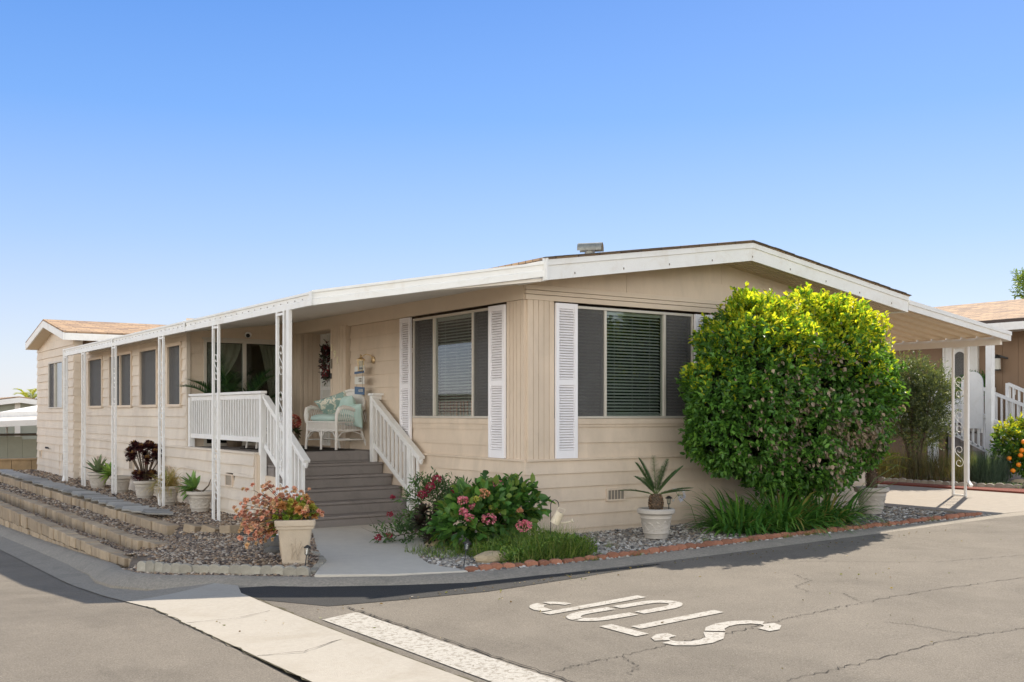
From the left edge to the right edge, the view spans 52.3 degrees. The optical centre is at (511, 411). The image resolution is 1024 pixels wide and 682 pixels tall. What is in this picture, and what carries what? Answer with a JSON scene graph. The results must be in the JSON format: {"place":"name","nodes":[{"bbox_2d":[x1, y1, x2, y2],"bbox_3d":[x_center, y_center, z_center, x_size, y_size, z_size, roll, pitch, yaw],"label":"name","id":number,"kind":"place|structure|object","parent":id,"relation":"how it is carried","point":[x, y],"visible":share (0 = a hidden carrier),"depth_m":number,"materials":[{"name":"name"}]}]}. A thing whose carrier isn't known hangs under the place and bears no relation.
{"place":"outdoors","nodes":[
{"label":"outdoors","id":0,"kind":"place"},
{"bbox_2d":[0,469,319,576],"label":"gravel bed ground","id":1,"kind":"structure","parent":0,"point":[134,561],"depth_m":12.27,"materials":[{"name":"grey gravel"}]},
{"bbox_2d":[0,501,133,567],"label":"retaining wall","id":2,"kind":"structure","parent":1,"relation":"on","point":[17,519],"depth_m":14.93,"materials":[{"name":"concrete"}]},
{"bbox_2d":[0,488,167,549],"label":"retaining wall","id":3,"kind":"structure","parent":1,"relation":"on","point":[115,535],"depth_m":15.74,"materials":[{"name":"concrete"}]},
{"bbox_2d":[0,473,178,535],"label":"retaining wall","id":4,"kind":"structure","parent":1,"relation":"on","point":[153,524],"depth_m":17.43,"materials":[{"name":"concrete"}]},
{"bbox_2d":[114,504,142,508],"bbox_3d":[-6.036,1.490,16.431,0.390,0.024,0.230,0,8,-11],"label":"slate tile","id":5,"kind":"object","parent":4,"relation":"on","point":[118,506],"visible":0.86,"depth_m":16.46,"materials":[{"name":"grey stone"}]},
{"bbox_2d":[122,506,148,510],"bbox_3d":[-5.855,1.497,16.238,0.390,0.024,0.230,0,8,-15],"label":"slate tile","id":6,"kind":"object","parent":4,"relation":"on","point":[125,508],"visible":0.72,"depth_m":16.24,"materials":[{"name":"grey stone"}]},
{"bbox_2d":[141,509,170,513],"bbox_3d":[-5.331,1.487,15.644,0.390,0.024,0.230,1,8,-11],"label":"slate tile","id":7,"kind":"object","parent":4,"relation":"on","point":[143,511],"visible":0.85,"depth_m":15.66,"materials":[{"name":"grey stone"}]},
{"bbox_2d":[145,511,172,514],"bbox_3d":[-5.206,1.490,15.413,0.390,0.024,0.230,4,2,-19],"label":"slate tile","id":8,"kind":"object","parent":4,"relation":"on","point":[159,512],"visible":1,"depth_m":15.34,"materials":[{"name":"grey stone"}]},
{"bbox_2d":[85,454,109,487],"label":"potted plant","id":9,"kind":"object","parent":1,"relation":"on","point":[95,479],"visible":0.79,"depth_m":21.47,"materials":[{"name":"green plant"}]},
{"bbox_2d":[99,462,131,492],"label":"potted plant","id":10,"kind":"object","parent":1,"relation":"on","point":[123,482],"visible":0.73,"depth_m":20.23,"materials":[{"name":"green plant"}]},
{"bbox_2d":[137,561,146,571],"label":"edging stone","id":11,"kind":"object","parent":1,"relation":"on","point":[140,565],"visible":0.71,"depth_m":10.93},
{"bbox_2d":[124,440,161,498],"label":"potted plant","id":12,"kind":"object","parent":1,"relation":"on","point":[142,475],"visible":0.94,"depth_m":18.87,"materials":[{"name":"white plant"}]},
{"bbox_2d":[145,560,155,572],"bbox_3d":[-3.754,1.616,10.861,0.150,0.145,0.050,-1,-3,37],"label":"edging stone","id":13,"kind":"object","parent":1,"relation":"on","point":[149,565],"visible":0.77,"depth_m":10.83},
{"bbox_2d":[154,562,164,571],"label":"edging stone","id":14,"kind":"object","parent":1,"relation":"on","point":[158,566],"visible":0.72,"depth_m":10.78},
{"bbox_2d":[142,467,187,505],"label":"potted plant","id":15,"kind":"object","parent":1,"relation":"on","point":[171,489],"visible":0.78,"depth_m":17.48,"materials":[{"name":"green plant"}]},
{"bbox_2d":[162,563,171,572],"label":"edging stone","id":16,"kind":"object","parent":1,"relation":"on","point":[166,567],"visible":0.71,"depth_m":10.70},
{"bbox_2d":[171,562,182,572],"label":"edging stone","id":17,"kind":"object","parent":1,"relation":"on","point":[175,567],"visible":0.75,"depth_m":10.64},
{"bbox_2d":[179,563,191,573],"bbox_3d":[-3.313,1.612,10.618,0.150,0.145,0.050,0,6,14],"label":"edging stone","id":18,"kind":"object","parent":1,"relation":"on","point":[184,568],"visible":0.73,"depth_m":10.59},
{"bbox_2d":[183,523,201,532],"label":"concrete block","id":19,"kind":"structure","parent":1,"relation":"on","point":[189,527],"depth_m":13.77,"materials":[{"name":"beige concrete"}]},
{"bbox_2d":[177,470,211,511],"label":"potted plant","id":20,"kind":"object","parent":1,"relation":"on","point":[199,500],"visible":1,"depth_m":16.37,"materials":[{"name":"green plant"}]},
{"bbox_2d":[198,564,208,573],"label":"edging stone","id":21,"kind":"object","parent":1,"relation":"on","point":[203,568],"visible":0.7,"depth_m":10.54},
{"bbox_2d":[200,525,218,532],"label":"concrete block","id":22,"kind":"structure","parent":1,"relation":"on","point":[209,528],"depth_m":13.61,"materials":[{"name":"beige concrete"}]},
{"bbox_2d":[208,564,220,573],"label":"edging stone","id":23,"kind":"object","parent":1,"relation":"on","point":[213,568],"visible":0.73,"depth_m":10.50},
{"bbox_2d":[217,565,229,573],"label":"edging stone","id":24,"kind":"object","parent":1,"relation":"on","point":[223,569],"visible":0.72,"depth_m":10.47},
{"bbox_2d":[219,525,241,533],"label":"concrete block","id":25,"kind":"structure","parent":1,"relation":"on","point":[228,529],"depth_m":13.48,"materials":[{"name":"beige concrete"}]},
{"bbox_2d":[228,564,240,574],"bbox_3d":[-2.764,1.600,10.460,0.150,0.145,0.050,-2,-5,12],"label":"edging stone","id":26,"kind":"object","parent":1,"relation":"on","point":[232,569],"visible":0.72,"depth_m":10.44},
{"bbox_2d":[238,564,251,574],"bbox_3d":[-2.657,1.592,10.431,0.150,0.145,0.050,1,3,11],"label":"edging stone","id":27,"kind":"object","parent":1,"relation":"on","point":[244,569],"visible":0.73,"depth_m":10.41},
{"bbox_2d":[249,565,260,574],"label":"edging stone","id":28,"kind":"object","parent":1,"relation":"on","point":[256,569],"visible":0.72,"depth_m":10.39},
{"bbox_2d":[259,565,272,574],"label":"edging stone","id":29,"kind":"object","parent":1,"relation":"on","point":[265,569],"visible":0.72,"depth_m":10.37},
{"bbox_2d":[263,535,279,553],"bbox_3d":[-2.650,1.510,11.782,0.303,0.232,0.411,0,0,-12],"label":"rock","id":30,"kind":"object","parent":1,"relation":"on","point":[270,546],"visible":0.46,"depth_m":11.71,"materials":[{"name":"stone"}]},
{"bbox_2d":[271,565,284,574],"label":"edging stone","id":31,"kind":"object","parent":1,"relation":"on","point":[277,569],"visible":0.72,"depth_m":10.33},
{"bbox_2d":[232,480,324,564],"bbox_3d":[-2.480,1.155,10.992,0.917,0.860,1.068,0,0,-20],"label":"square planter","id":32,"kind":"object","parent":1,"relation":"on","point":[289,520],"visible":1,"depth_m":10.79,"materials":[{"name":"plastic"}]},
{"bbox_2d":[283,565,296,575],"bbox_3d":[-2.189,1.592,10.318,0.150,0.145,0.050,-1,6,11],"label":"edging stone","id":33,"kind":"object","parent":1,"relation":"on","point":[289,570],"visible":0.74,"depth_m":10.29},
{"bbox_2d":[296,566,310,575],"bbox_3d":[-2.058,1.588,10.284,0.150,0.145,0.050,-2,4,17],"label":"edging stone","id":34,"kind":"object","parent":1,"relation":"on","point":[303,570],"visible":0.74,"depth_m":10.26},
{"bbox_2d":[312,521,467,576],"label":"concrete walk","id":35,"kind":"structure","parent":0,"point":[349,551],"depth_m":11.54,"materials":[{"name":"grey concrete"}]},
{"bbox_2d":[0,513,1023,681],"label":"road","id":36,"kind":"structure","parent":0,"point":[53,629],"depth_m":8.17,"materials":[{"name":"grey asphalt"}]},
{"bbox_2d":[0,458,37,469],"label":"planter wall","id":37,"kind":"structure","parent":36,"relation":"on","point":[19,463],"depth_m":28.71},
{"bbox_2d":[147,606,311,681],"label":"asphalt crack","id":38,"kind":"object","parent":36,"relation":"on","point":[231,645],"visible":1,"depth_m":7.47,"materials":[{"name":"black asphalt"}]},
{"bbox_2d":[0,536,472,681],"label":"gutter","id":39,"kind":"object","parent":36,"relation":"on","point":[346,658],"visible":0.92,"depth_m":7.99,"materials":[{"name":"concrete"}]},
{"bbox_2d":[245,594,475,681],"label":"asphalt crack","id":40,"kind":"object","parent":36,"relation":"on","point":[362,640],"visible":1,"depth_m":7.56,"materials":[{"name":"grey asphalt"}]},
{"bbox_2d":[322,612,561,681],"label":"stop bar marking","id":41,"kind":"object","parent":36,"relation":"on","point":[483,667],"visible":1,"depth_m":7.29,"materials":[{"name":"paint"}]},
{"bbox_2d":[239,564,658,605],"bbox_3d":[-0.406,1.641,9.914,4.388,0.070,1.194,0,0,-15],"label":"asphalt patch","id":42,"kind":"object","parent":36,"relation":"on","point":[332,595],"visible":1,"depth_m":9.70,"materials":[{"name":"black asphalt"}]},
{"bbox_2d":[348,606,572,681],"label":"asphalt crack","id":43,"kind":"object","parent":36,"relation":"on","point":[466,646],"visible":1,"depth_m":7.34,"materials":[{"name":"grey asphalt"}]},
{"bbox_2d":[0,511,1023,590],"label":"kerb","id":44,"kind":"structure","parent":36,"relation":"on","point":[104,572],"depth_m":10.80,"materials":[{"name":"concrete"}]},
{"bbox_2d":[529,595,780,644],"bbox_3d":[1.088,1.632,8.365,1.180,0.024,1.965,0,0,-35],"label":"stop lettering","id":45,"kind":"object","parent":36,"relation":"on","point":[711,637],"visible":1,"depth_m":8.26,"materials":[{"name":"paint"}]},
{"bbox_2d":[553,577,1020,671],"bbox_3d":[2.539,1.625,8.424,5.741,0.083,0.206,0,0,-35],"label":"asphalt crack","id":46,"kind":"object","parent":36,"relation":"on","point":[752,627],"visible":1,"depth_m":8.03,"materials":[{"name":"grey asphalt"}]},
{"bbox_2d":[786,628,1015,680],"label":"asphalt crack","id":47,"kind":"object","parent":36,"relation":"on","point":[887,655],"visible":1,"depth_m":6.97,"materials":[{"name":"grey asphalt"}]},
{"bbox_2d":[0,0,1023,397],"label":"sky","id":48,"kind":"structure","parent":0,"point":[163,162],"materials":[{"name":"blue"}]},
{"bbox_2d":[420,505,990,571],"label":"gravel bed ground","id":49,"kind":"structure","parent":0,"point":[642,541],"depth_m":12.88,"materials":[{"name":"grey gravel"}]},
{"bbox_2d":[361,466,488,543],"bbox_3d":[-0.994,1.211,12.968,1.792,1.079,1.144,0,0,-16],"label":"valerian","id":50,"kind":"object","parent":49,"relation":"on","point":[432,487],"visible":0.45,"depth_m":12.89,"materials":[{"name":"green plant"}]},
{"bbox_2d":[410,495,452,546],"bbox_3d":[-0.903,1.284,12.306,0.548,0.611,0.500,0,0,17],"label":"dark aeonium","id":51,"kind":"object","parent":49,"relation":"on","point":[421,517],"visible":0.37,"depth_m":12.21,"materials":[{"name":"brown plant"}]},
{"bbox_2d":[478,564,491,570],"bbox_3d":[-0.275,1.590,10.531,0.132,0.110,0.070,1,-5,-30],"label":"edging brick","id":52,"kind":"object","parent":49,"relation":"on","point":[485,567],"visible":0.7,"depth_m":10.50,"materials":[{"name":"red brick"}]},
{"bbox_2d":[420,470,555,552],"bbox_3d":[-0.233,1.222,12.174,1.595,1.062,1.163,0,0,-35],"label":"hydrangea","id":53,"kind":"object","parent":49,"relation":"on","point":[507,497],"visible":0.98,"depth_m":11.92,"materials":[{"name":"green plant"}]},
{"bbox_2d":[515,520,531,536],"bbox_3d":[0.103,1.379,11.486,0.200,0.410,0.296,0,0,-35],"label":"hydrangea bloom","id":54,"kind":"object","parent":53,"relation":"part of","point":[522,525],"visible":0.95,"depth_m":11.41,"materials":[{"name":"pink plant"}]},
{"bbox_2d":[474,550,508,562],"bbox_3d":[-0.201,1.550,11.083,0.418,0.159,0.258,0,0,-35],"label":"garden rock","id":55,"kind":"object","parent":49,"relation":"on","point":[485,557],"visible":0.62,"depth_m":10.97,"materials":[{"name":"stone"}]},
{"bbox_2d":[489,562,502,569],"bbox_3d":[-0.165,1.585,10.595,0.132,0.110,0.070,2,0,-29],"label":"edging brick","id":56,"kind":"object","parent":49,"relation":"on","point":[496,565],"visible":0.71,"depth_m":10.57,"materials":[{"name":"red brick"}]},
{"bbox_2d":[404,515,603,562],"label":"long grass","id":57,"kind":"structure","parent":49,"relation":"on","point":[553,556],"depth_m":11.28,"materials":[{"name":"green plant"}]},
{"bbox_2d":[524,560,537,566],"bbox_3d":[0.197,1.583,10.771,0.132,0.110,0.070,0,6,-26],"label":"edging brick","id":58,"kind":"object","parent":49,"relation":"on","point":[527,563],"visible":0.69,"depth_m":10.74,"materials":[{"name":"brick"}]},
{"bbox_2d":[550,500,573,533],"bbox_3d":[0.553,1.273,11.512,0.262,0.614,0.112,0,0,4],"label":"hanging watering can","id":59,"kind":"object","parent":49,"relation":"on","point":[556,519],"visible":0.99,"depth_m":11.49,"materials":[{"name":"beige metal"}]},
{"bbox_2d":[619,455,693,538],"bbox_3d":[1.788,1.051,12.952,0.928,1.029,0.635,0,0,10],"label":"potted plant","id":60,"kind":"object","parent":49,"relation":"on","point":[655,516],"visible":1,"depth_m":12.88,"materials":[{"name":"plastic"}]},
{"bbox_2d":[672,488,698,530],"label":"agapanthus flower","id":61,"kind":"object","parent":49,"relation":"on","point":[682,499],"visible":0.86,"depth_m":13.34,"materials":[{"name":"grey plant"}]},
{"bbox_2d":[682,485,810,536],"bbox_3d":[3.091,1.317,13.772,1.751,0.750,1.820,0,0,19],"label":"agapanthus","id":62,"kind":"object","parent":49,"relation":"on","point":[724,523],"visible":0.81,"depth_m":13.39,"materials":[{"name":"green plant"}]},
{"bbox_2d":[716,484,856,536],"bbox_3d":[3.594,1.278,13.806,2.021,0.882,1.827,0,0,-35],"label":"agapanthus","id":63,"kind":"object","parent":49,"relation":"on","point":[798,524],"visible":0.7,"depth_m":13.50,"materials":[{"name":"green plant"}]},
{"bbox_2d":[675,281,910,502],"bbox_3d":[3.922,-0.100,14.334,3.932,3.405,2.035,0,0,-35],"label":"clipped bush","id":64,"kind":"object","parent":49,"relation":"on","point":[802,398],"visible":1,"depth_m":13.61,"materials":[{"name":"green plant"}]},
{"bbox_2d":[763,484,893,529],"bbox_3d":[4.285,1.274,14.273,1.828,0.788,1.710,0,0,-35],"label":"agapanthus","id":65,"kind":"object","parent":49,"relation":"on","point":[829,506],"visible":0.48,"depth_m":14.03,"materials":[{"name":"green plant"}]},
{"bbox_2d":[852,464,898,514],"bbox_3d":[5.322,1.156,15.152,1.468,0.758,0.164,0,0,-42],"label":"flower stalk","id":66,"kind":"object","parent":49,"relation":"on","point":[872,488],"visible":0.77,"depth_m":15.03,"materials":[{"name":"green plant"}]},
{"bbox_2d":[854,452,909,513],"bbox_3d":[5.475,0.896,15.762,1.055,1.268,0.859,0,0,-35],"label":"potted sago palm","id":67,"kind":"object","parent":49,"relation":"on","point":[878,498],"visible":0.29,"depth_m":15.63,"materials":[{"name":"ceramic"}]},
{"bbox_2d":[878,484,1023,514],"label":"driveway","id":68,"kind":"structure","parent":0,"point":[945,500],"depth_m":17.90,"materials":[{"name":"concrete"}]},
{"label":"neighbour ground","id":69,"kind":"structure","parent":0,"visible":0},
{"bbox_2d":[890,349,963,479],"bbox_3d":[8.618,0.063,22.833,2.388,2.952,1.808,0,0,36],"label":"olive tree","id":70,"kind":"object","parent":69,"relation":"on","point":[914,418],"visible":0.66,"depth_m":22.47,"materials":[{"name":"green plant"}]},
{"bbox_2d":[877,476,1023,493],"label":"red mulch","id":71,"kind":"object","parent":69,"relation":"on","point":[1008,490],"depth_m":20.67,"materials":[{"name":"red wood"}]},
{"bbox_2d":[876,447,981,482],"bbox_3d":[8.161,1.101,23.313,1.402,0.861,4.707,0,0,-35],"label":"rosemary hedge","id":72,"kind":"object","parent":71,"relation":"on","point":[924,466],"visible":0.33,"depth_m":22.12,"materials":[{"name":"green plant"}]},
{"bbox_2d":[956,450,1013,483],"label":"lavender bush","id":73,"kind":"object","parent":71,"relation":"on","point":[994,470],"visible":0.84,"depth_m":21.49,"materials":[{"name":"green plant"}]},
{"bbox_2d":[882,371,1023,479],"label":"neighbour deck","id":74,"kind":"structure","parent":69,"relation":"on","point":[977,423],"depth_m":24.62,"materials":[{"name":"white wood"}]},
{"bbox_2d":[955,369,985,401],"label":"clipped shrub","id":75,"kind":"object","parent":74,"relation":"on","point":[983,377],"visible":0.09,"depth_m":25.96,"materials":[{"name":"green plant"}]},
{"bbox_2d":[892,299,1023,458],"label":"neighbour house","id":76,"kind":"structure","parent":69,"relation":"on","point":[1008,315],"depth_m":25.81,"materials":[{"name":"brown"}]},
{"bbox_2d":[943,346,978,422],"bbox_3d":[11.480,-0.787,26.716,0.084,2.135,0.970,0,0,-34],"label":"door","id":77,"kind":"structure","parent":76,"relation":"in","point":[974,350],"depth_m":26.71,"materials":[{"name":"white paint"}]},
{"bbox_2d":[995,354,1007,370],"bbox_3d":[12.032,-1.220,25.734,0.364,0.400,0.203,0,0,11],"label":"neighbour wall lamp","id":78,"kind":"object","parent":76,"relation":"attached to","point":[997,362],"visible":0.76,"depth_m":25.67,"materials":[{"name":"white metal"}]},
{"bbox_2d":[986,412,1023,478],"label":"orange tree","id":79,"kind":"object","parent":69,"relation":"on","point":[1013,430],"visible":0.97,"depth_m":21.78,"materials":[{"name":"green plant"}]},
{"bbox_2d":[1009,267,1023,299],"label":"street tree","id":80,"kind":"object","parent":69,"relation":"on","point":[1019,283],"visible":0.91,"depth_m":41.34,"materials":[{"name":"green plant"}]},
{"bbox_3d":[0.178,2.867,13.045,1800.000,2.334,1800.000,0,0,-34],"label":"ground","id":81,"kind":"structure","parent":0,"visible":0},
{"bbox_2d":[0,416,36,426],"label":"flat carport","id":82,"kind":"object","parent":81,"relation":"on","point":[18,421],"visible":0.07,"depth_m":36.73,"materials":[{"name":"metal"}]},
{"bbox_2d":[0,433,37,457],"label":"fence","id":83,"kind":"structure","parent":81,"relation":"on","point":[14,445],"depth_m":39.04,"materials":[{"name":"green"}]},
{"bbox_2d":[0,396,37,438],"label":"grey green house","id":84,"kind":"structure","parent":81,"relation":"on","point":[11,403],"depth_m":44.88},
{"bbox_2d":[0,405,37,432],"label":"pop up canopy","id":85,"kind":"object","parent":81,"relation":"on","point":[26,411],"visible":0.22,"depth_m":40.99,"materials":[{"name":"white fabric"}]},
{"bbox_2d":[14,388,37,398],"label":"feather palm","id":86,"kind":"object","parent":81,"relation":"on","point":[26,394],"visible":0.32,"depth_m":52.93,"materials":[{"name":"green plant"}]},
{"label":"pad under house","id":87,"kind":"structure","parent":0,"visible":0},
{"bbox_2d":[188,391,424,527],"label":"porch deck","id":88,"kind":"structure","parent":87,"relation":"on","point":[353,487],"depth_m":15.43,"materials":[{"name":"grey wood"}]},
{"bbox_2d":[180,352,281,446],"bbox_3d":[-4.759,-0.210,17.840,1.955,1.614,1.573,0,0,-35],"label":"potted palm","id":89,"kind":"object","parent":88,"relation":"on","point":[226,385],"visible":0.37,"depth_m":17.71,"materials":[{"name":"green plant"}]},
{"bbox_2d":[240,447,351,451],"bbox_3d":[-3.443,0.593,16.636,1.200,0.011,1.780,0,0,-35],"label":"porch rug","id":90,"kind":"object","parent":88,"relation":"on","point":[317,449],"visible":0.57,"depth_m":16.32,"materials":[{"name":"fabric"}]},
{"bbox_2d":[292,414,301,440],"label":"flowers","id":91,"kind":"object","parent":90,"relation":"on","point":[296,426],"visible":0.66,"depth_m":16.91,"materials":[{"name":"red plant"}]},
{"bbox_2d":[304,389,366,449],"bbox_3d":[-2.786,0.109,16.632,0.827,0.971,0.730,0,0,39],"label":"wicker chair","id":92,"kind":"object","parent":90,"relation":"on","point":[322,422],"visible":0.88,"depth_m":16.41,"materials":[{"name":"white wicker"}]},
{"bbox_2d":[314,391,346,413],"bbox_3d":[-2.822,-0.071,16.748,0.633,0.541,0.334,0,0,9],"label":"throw pillow","id":93,"kind":"object","parent":92,"relation":"on","point":[329,405],"visible":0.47,"depth_m":16.62,"materials":[{"name":"teal fabric"}]},
{"bbox_2d":[339,395,355,413],"bbox_3d":[-2.628,-0.071,16.639,0.427,0.418,0.244,0,0,42],"label":"throw pillow","id":94,"kind":"object","parent":92,"relation":"on","point":[348,400],"visible":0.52,"depth_m":16.49,"materials":[{"name":"teal fabric"}]},
{"bbox_2d":[344,404,362,428],"bbox_3d":[-2.513,0.049,16.558,0.435,0.429,0.187,0,0,42],"label":"throw pillow","id":95,"kind":"object","parent":92,"relation":"on","point":[358,417],"visible":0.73,"depth_m":16.44,"materials":[{"name":"teal fabric"}]},
{"bbox_2d":[25,240,1011,534],"bbox_3d":[-3.415,-0.402,24.739,12.494,4.169,24.655,0,0,-35],"label":"mobile home","id":96,"kind":"object","parent":87,"relation":"on","point":[555,374],"visible":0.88,"depth_m":14.86,"materials":[{"name":"beige paint"}]},
{"bbox_2d":[48,360,62,407],"bbox_3d":[-11.424,-0.680,26.185,0.097,1.180,1.700,0,0,-35],"label":"window","id":97,"kind":"structure","parent":96,"relation":"in","point":[55,369],"depth_m":26.28,"materials":[{"name":"metal"}]},
{"bbox_2d":[87,356,102,407],"bbox_3d":[-9.328,-0.660,23.427,0.107,1.140,1.320,0,0,-35],"label":"window","id":98,"kind":"structure","parent":96,"relation":"in","point":[95,364],"depth_m":23.47,"materials":[{"name":"grey glass"}]},
{"bbox_2d":[108,350,132,407],"bbox_3d":[-8.093,-0.660,21.630,0.107,1.140,1.800,0,0,-35],"label":"window","id":99,"kind":"structure","parent":96,"relation":"in","point":[124,359],"depth_m":21.41,"materials":[{"name":"grey glass"}]},
{"bbox_2d":[138,346,157,406],"bbox_3d":[-6.915,-0.660,19.916,0.107,1.140,1.200,0,0,-35],"label":"window","id":100,"kind":"structure","parent":96,"relation":"in","point":[148,357],"depth_m":19.96,"materials":[{"name":"grey glass"}]},
{"bbox_2d":[166,341,249,406],"bbox_3d":[-5.501,-0.660,18.892,1.277,1.180,0.870,0,0,-34],"label":"window","id":101,"kind":"structure","parent":96,"relation":"in","point":[173,351],"depth_m":18.72,"materials":[{"name":"grey glass"}]},
{"bbox_2d":[202,337,282,445],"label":"sliding door","id":102,"kind":"structure","parent":96,"relation":"in","point":[262,353],"depth_m":18.79,"materials":[{"name":"glass"}]},
{"bbox_2d":[317,339,329,385],"bbox_3d":[-3.308,-0.880,18.611,0.198,0.841,0.563,0,0,-35],"label":"door wreath","id":103,"kind":"object","parent":96,"relation":"attached to","point":[325,371],"depth_m":18.61,"materials":[{"name":"brown plant"}]},
{"bbox_2d":[320,333,329,445],"bbox_3d":[-3.214,-0.419,18.583,0.034,2.042,0.930,0,0,-34],"label":"front door","id":104,"kind":"structure","parent":96,"relation":"in","point":[324,390],"depth_m":18.80,"materials":[{"name":"white paint"}]},
{"bbox_2d":[357,354,374,370],"bbox_3d":[-2.304,-0.779,16.423,0.289,0.278,0.140,0,0,-11],"label":"wall lantern","id":105,"kind":"object","parent":96,"relation":"attached to","point":[360,358],"depth_m":16.39,"materials":[{"name":"gold metal"}]},
{"bbox_2d":[354,365,364,394],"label":"hanging plaques","id":106,"kind":"object","parent":105,"relation":"hanging from","point":[360,380],"visible":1,"depth_m":16.44,"materials":[{"name":"blue wood"}]},
{"bbox_2d":[412,307,506,417],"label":"window","id":107,"kind":"structure","parent":96,"relation":"in","point":[450,350],"depth_m":14.90,"materials":[{"name":"glass"}]},
{"bbox_2d":[554,305,692,417],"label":"window","id":108,"kind":"structure","parent":96,"relation":"in","point":[628,368],"depth_m":14.32,"materials":[{"name":"glass"}]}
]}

